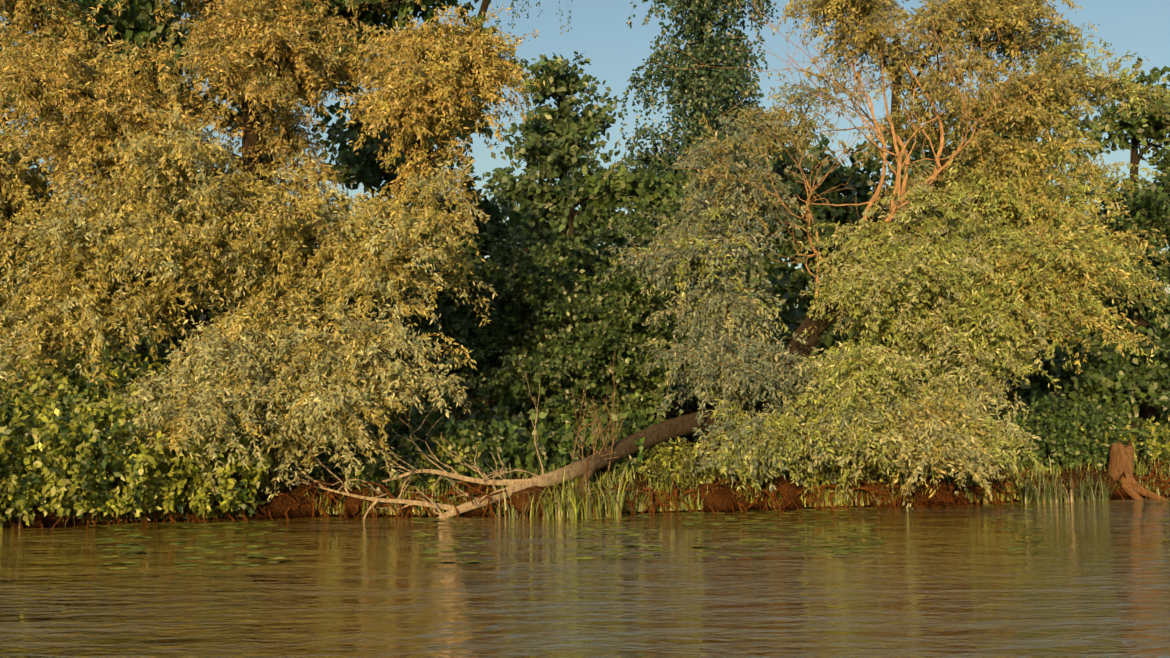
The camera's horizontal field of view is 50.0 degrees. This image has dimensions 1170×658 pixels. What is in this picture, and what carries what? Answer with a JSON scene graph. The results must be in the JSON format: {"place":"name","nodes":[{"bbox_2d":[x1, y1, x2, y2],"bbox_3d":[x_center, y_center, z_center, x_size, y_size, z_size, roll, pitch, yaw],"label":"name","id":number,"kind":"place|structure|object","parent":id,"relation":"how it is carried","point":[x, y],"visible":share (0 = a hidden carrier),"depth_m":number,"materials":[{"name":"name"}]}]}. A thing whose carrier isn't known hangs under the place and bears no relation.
{"place":"outdoors","nodes":[
{"label":"outdoors","id":0,"kind":"place"},
{"bbox_2d":[0,496,1169,657],"bbox_3d":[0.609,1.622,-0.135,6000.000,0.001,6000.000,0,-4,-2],"label":"river water","id":1,"kind":"structure","parent":0,"point":[957,581],"depth_m":11.91,"materials":[{"name":"brown liquid"}]},
{"bbox_2d":[0,454,1169,528],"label":"bank reeds","id":2,"kind":"object","parent":1,"relation":"in","point":[574,505],"visible":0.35,"depth_m":21.43,"materials":[{"name":"green plant"}]},
{"bbox_2d":[90,501,1169,569],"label":"lily pads","id":3,"kind":"object","parent":1,"relation":"on","point":[841,550],"visible":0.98,"depth_m":16.74,"materials":[{"name":"green plant"}]},
{"bbox_2d":[0,313,1169,529],"bbox_3d":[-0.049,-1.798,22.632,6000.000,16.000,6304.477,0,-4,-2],"label":"terrain","id":4,"kind":"structure","parent":0,"point":[718,501],"depth_m":21.60,"materials":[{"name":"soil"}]},
{"bbox_2d":[0,0,539,425],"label":"alder tree","id":5,"kind":"object","parent":4,"relation":"on","point":[136,20],"visible":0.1,"depth_m":29.68,"materials":[{"name":"green plant"}]},
{"bbox_2d":[0,0,544,520],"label":"willow tree","id":6,"kind":"object","parent":4,"relation":"on","point":[256,238],"visible":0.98,"depth_m":20.62,"materials":[{"name":"yellow plant"}]},
{"bbox_2d":[361,0,572,424],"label":"birch tree wisps","id":7,"kind":"object","parent":4,"relation":"on","point":[484,5],"visible":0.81,"depth_m":37.55,"materials":[{"name":"green plant"}]},
{"bbox_2d":[262,353,754,517],"bbox_3d":[-0.646,1.816,21.390,10.046,2.987,2.343,2,-4,-21],"label":"fallen tree","id":8,"kind":"object","parent":4,"relation":"on","point":[660,432],"visible":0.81,"depth_m":21.00,"materials":[{"name":"brown wood"}]},
{"bbox_2d":[338,195,704,448],"bbox_3d":[-0.863,0.108,25.967,8.945,5.881,5.300,0,-4,-2],"label":"alder tree","id":9,"kind":"object","parent":4,"relation":"on","point":[577,350],"visible":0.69,"depth_m":25.53,"materials":[{"name":"green plant"}]},
{"bbox_2d":[477,51,636,267],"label":"poplar tree","id":10,"kind":"object","parent":4,"relation":"on","point":[553,147],"visible":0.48,"depth_m":57.36,"materials":[{"name":"green plant"}]},
{"bbox_2d":[366,148,775,414],"bbox_3d":[-0.294,-0.586,33.551,11.752,8.340,5.545,0,-4,-2],"label":"alder tree","id":11,"kind":"object","parent":4,"relation":"on","point":[626,184],"visible":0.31,"depth_m":32.96,"materials":[{"name":"green plant"}]},
{"bbox_2d":[0,334,1169,525],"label":"bushes","id":12,"kind":"object","parent":4,"relation":"on","point":[56,456],"visible":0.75,"depth_m":20.59,"materials":[{"name":"green plant"}]},
{"bbox_2d":[13,239,1169,444],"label":"thicket shrubs","id":13,"kind":"object","parent":4,"relation":"on","point":[827,338],"visible":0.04,"depth_m":31.79,"materials":[{"name":"green plant"}]},
{"bbox_2d":[607,0,798,412],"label":"birch tree","id":14,"kind":"object","parent":4,"relation":"on","point":[700,87],"visible":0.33,"depth_m":42.92,"materials":[{"name":"green plant"}]},
{"bbox_2d":[596,0,1169,511],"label":"willow tree","id":15,"kind":"object","parent":4,"relation":"on","point":[1046,276],"visible":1,"depth_m":22.62,"materials":[{"name":"green plant"}]},
{"bbox_2d":[677,39,1163,409],"bbox_3d":[9.540,-2.011,36.032,14.714,13.204,7.499,0,-4,-2],"label":"alder tree","id":16,"kind":"object","parent":4,"relation":"on","point":[863,181],"visible":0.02,"depth_m":35.27,"materials":[{"name":"green plant"}]},
{"bbox_2d":[1029,56,1169,450],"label":"alder tree","id":17,"kind":"object","parent":4,"relation":"on","point":[1112,368],"visible":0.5,"depth_m":30.50,"materials":[{"name":"green plant"}]},
{"bbox_2d":[1107,440,1168,499],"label":"tree stump","id":18,"kind":"object","parent":4,"relation":"on","point":[1121,458],"visible":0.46,"depth_m":25.29,"materials":[{"name":"brown wood"}]},
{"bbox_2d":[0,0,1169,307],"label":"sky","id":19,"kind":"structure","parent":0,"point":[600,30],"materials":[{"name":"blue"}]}
]}

